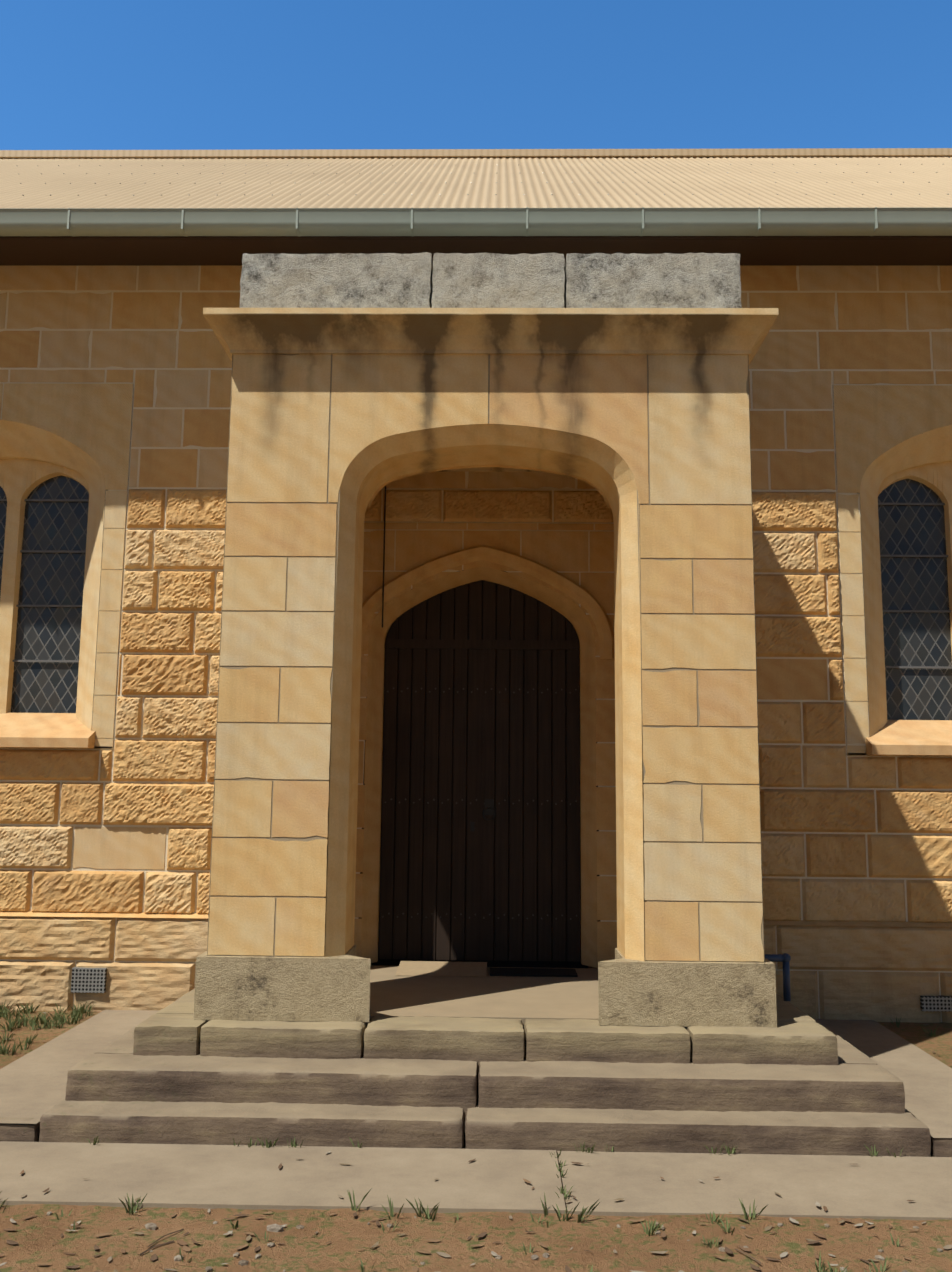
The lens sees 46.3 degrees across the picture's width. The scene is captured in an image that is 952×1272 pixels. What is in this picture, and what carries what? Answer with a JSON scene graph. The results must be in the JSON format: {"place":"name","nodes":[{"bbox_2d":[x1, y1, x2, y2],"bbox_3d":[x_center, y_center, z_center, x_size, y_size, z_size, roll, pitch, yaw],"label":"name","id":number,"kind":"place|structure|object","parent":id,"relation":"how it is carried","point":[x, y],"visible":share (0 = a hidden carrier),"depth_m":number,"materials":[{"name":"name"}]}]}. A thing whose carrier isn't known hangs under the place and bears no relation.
{"place":"outdoors","nodes":[
{"label":"outdoors","id":0,"kind":"place"},
{"bbox_2d":[0,1010,951,1219],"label":"paths","id":1,"kind":"structure","parent":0,"point":[33,1083],"depth_m":4.87,"materials":[{"name":"concrete"}]},
{"bbox_2d":[0,1010,951,1068],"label":"ground strip","id":2,"kind":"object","parent":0,"point":[921,1039],"depth_m":7.27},
{"bbox_2d":[0,0,951,149],"label":"sky","id":3,"kind":"structure","parent":0,"point":[75,74],"materials":[{"name":"blue"}]},
{"bbox_2d":[358,917,599,1211],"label":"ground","id":4,"kind":"structure","parent":0,"point":[557,1157],"depth_m":5.16,"materials":[{"name":"grey concrete"}]},
{"bbox_2d":[0,266,951,1022],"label":"church wall","id":5,"kind":"structure","parent":4,"relation":"on","point":[104,858],"depth_m":8.27,"materials":[{"name":"stone"}]},
{"bbox_2d":[0,420,127,748],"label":"window","id":6,"kind":"structure","parent":5,"relation":"in","point":[32,458],"depth_m":8.75,"materials":[{"name":"beige stone"}]},
{"bbox_2d":[0,499,88,661],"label":"window bars","id":7,"kind":"object","parent":6,"relation":"attached to","point":[53,500],"visible":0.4,"depth_m":8.87,"materials":[{"name":"grey metal"}]},
{"bbox_2d":[0,383,133,490],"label":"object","id":8,"kind":"structure","parent":5,"relation":"attached to","point":[93,421],"depth_m":8.64,"materials":[{"name":"beige stone"}]},
{"bbox_2d":[382,486,385,626],"bbox_3d":[-0.692,-0.668,8.388,0.011,1.220,0.011,-3,-9,23],"label":"cable","id":9,"kind":"object","parent":5,"relation":"attached to","point":[383,556],"visible":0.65,"depth_m":8.37,"materials":[{"name":"grey metal"}]},
{"bbox_2d":[0,236,951,265],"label":"eaves","id":10,"kind":"object","parent":5,"relation":"attached to","point":[232,250],"visible":0.5,"depth_m":8.26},
{"bbox_2d":[354,522,616,968],"bbox_3d":[0.037,0.778,8.316,2.000,3.290,0.299,0,-8,1],"label":"door surround","id":11,"kind":"object","parent":5,"relation":"attached to","point":[566,570],"visible":0.83,"depth_m":8.36,"materials":[{"name":"beige stone"}]},
{"bbox_2d":[371,570,587,967],"bbox_3d":[0.039,0.955,8.489,1.600,3.150,0.095,0,-8,1],"label":"back door","id":12,"kind":"structure","parent":11,"relation":"attached to","point":[494,963],"depth_m":8.22,"materials":[{"name":"black wood"}]},
{"bbox_2d":[378,580,580,961],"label":"door leaves","id":13,"kind":"object","parent":12,"relation":"attached to","point":[510,860],"visible":0.98,"depth_m":8.40,"materials":[{"name":"brown wood"}]},
{"bbox_2d":[382,687,576,919],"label":"door studs","id":14,"kind":"object","parent":13,"relation":"attached to","point":[484,803],"depth_m":8.37,"materials":[{"name":"black metal"}]},
{"bbox_2d":[470,799,493,830],"bbox_3d":[0.047,1.346,8.363,0.175,0.240,0.008,0,-8,1],"label":"latch plate","id":15,"kind":"object","parent":13,"relation":"attached to","point":[489,802],"visible":1,"depth_m":8.36,"materials":[{"name":"grey metal"}]},
{"bbox_2d":[482,807,495,820],"bbox_3d":[0.099,1.335,8.351,0.102,0.102,0.010,0,-8,1],"label":"door ring handle","id":16,"kind":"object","parent":15,"relation":"attached to","point":[484,811],"depth_m":8.35,"materials":[{"name":"black metal"}]},
{"bbox_2d":[71,967,951,1011],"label":"vents","id":17,"kind":"object","parent":5,"relation":"attached to","point":[88,980],"visible":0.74,"depth_m":7.92,"materials":[{"name":"grey metal"}]},
{"bbox_2d":[833,385,951,492],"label":"spandrel window","id":18,"kind":"structure","parent":5,"relation":"attached to","point":[872,423],"depth_m":8.52,"materials":[{"name":"beige stone"}]},
{"bbox_2d":[837,425,951,756],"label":"window","id":19,"kind":"structure","parent":5,"relation":"in","point":[926,457],"depth_m":8.61,"materials":[{"name":"beige stone"}]},
{"bbox_2d":[878,503,951,668],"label":"window bars","id":20,"kind":"object","parent":19,"relation":"attached to","point":[932,667],"visible":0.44,"depth_m":8.67,"materials":[{"name":"grey metal"}]},
{"bbox_2d":[0,989,951,1156],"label":"steps","id":21,"kind":"structure","parent":4,"relation":"on","point":[797,1081],"depth_m":5.47,"materials":[{"name":"stone"}]},
{"bbox_2d":[369,966,598,1058],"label":"porch floor","id":22,"kind":"structure","parent":21,"relation":"on","point":[522,998],"depth_m":6.82,"materials":[{"name":"stone"}]},
{"bbox_2d":[395,961,486,976],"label":"threshold ramp","id":23,"kind":"structure","parent":22,"relation":"on","point":[432,968],"depth_m":7.75,"materials":[{"name":"stone"}]},
{"bbox_2d":[193,945,776,1027],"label":"plinth blocks","id":24,"kind":"structure","parent":22,"relation":"on","point":[631,992],"depth_m":5.99,"materials":[{"name":"stone"}]},
{"bbox_2d":[203,308,778,962],"bbox_3d":[0.078,0.243,7.198,3.310,3.990,2.182,0,-8,1],"label":"porch","id":25,"kind":"object","parent":24,"relation":"on","point":[637,418],"visible":1,"depth_m":6.39,"materials":[{"name":"stone"}]},
{"bbox_2d":[240,252,741,307],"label":"parapet","id":26,"kind":"structure","parent":25,"relation":"on","point":[498,280],"depth_m":6.64,"materials":[{"name":"stone"}]},
{"bbox_2d":[490,967,577,976],"bbox_3d":[0.395,2.331,7.718,0.600,0.012,0.300,0,-8,1],"label":"door mat","id":27,"kind":"object","parent":22,"relation":"on","point":[552,972],"depth_m":7.67,"materials":[{"name":"rubber"}]},
{"bbox_2d":[765,953,790,1000],"bbox_3d":[1.793,2.071,6.769,0.250,0.280,0.060,0,-8,1],"label":"blue pipe","id":28,"kind":"object","parent":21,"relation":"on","point":[784,958],"visible":0.94,"depth_m":6.76,"materials":[{"name":"blue metal"}]},
{"bbox_2d":[0,1204,951,1271],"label":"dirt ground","id":29,"kind":"structure","parent":4,"relation":"on","point":[344,1231],"depth_m":4.14,"materials":[{"name":"brown soil"}]},
{"bbox_2d":[0,1012,873,1271],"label":"leaves","id":30,"kind":"object","parent":29,"relation":"on","point":[783,1254],"visible":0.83,"depth_m":4.20,"materials":[{"name":"beige plant"}]},
{"bbox_2d":[139,1229,760,1263],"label":"twigs","id":31,"kind":"object","parent":29,"relation":"on","point":[183,1229],"visible":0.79,"depth_m":4.08,"materials":[{"name":"brown wood"}]},
{"bbox_2d":[0,1051,938,1271],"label":"leaves","id":32,"kind":"object","parent":29,"relation":"on","point":[181,1242],"visible":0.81,"depth_m":4.20,"materials":[{"name":"brown plant"}]},
{"bbox_2d":[0,1000,951,1271],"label":"grass tufts","id":33,"kind":"object","parent":29,"relation":"on","point":[76,1018],"visible":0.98,"depth_m":4.89,"materials":[{"name":"plant"}]},
{"bbox_2d":[1,1024,951,1271],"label":"leaves","id":34,"kind":"object","parent":29,"relation":"on","point":[415,1268],"visible":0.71,"depth_m":4.14,"materials":[{"name":"brown plant"}]},
{"bbox_2d":[47,1211,941,1271],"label":"pebbles","id":35,"kind":"object","parent":29,"relation":"on","point":[270,1228],"visible":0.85,"depth_m":4.10,"materials":[{"name":"brown stone"}]},
{"bbox_2d":[114,388,846,967],"bbox_3d":[0.191,0.609,12.946,19.000,5.820,8.700,0,-8,1],"label":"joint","id":36,"kind":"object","parent":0,"point":[596,742],"depth_m":17.06,"materials":[{"name":"beige"}]},
{"bbox_2d":[0,157,951,207],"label":"roof","id":37,"kind":"structure","parent":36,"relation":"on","point":[345,184],"depth_m":10.13,"materials":[{"name":"beige metal"}]},
{"bbox_2d":[0,207,951,236],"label":"gutter","id":38,"kind":"object","parent":37,"relation":"attached to","point":[759,221],"visible":1,"depth_m":7.92,"materials":[{"name":"grey metal"}]},
{"bbox_2d":[0,148,951,158],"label":"ridge cap","id":39,"kind":"object","parent":37,"relation":"on","point":[495,153],"visible":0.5,"depth_m":13.16,"materials":[{"name":"beige metal"}]},
{"bbox_2d":[18,157,948,195],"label":"roof screws","id":40,"kind":"object","parent":37,"relation":"attached to","point":[496,182],"visible":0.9,"depth_m":10.99,"materials":[{"name":"beige metal"}]}
]}

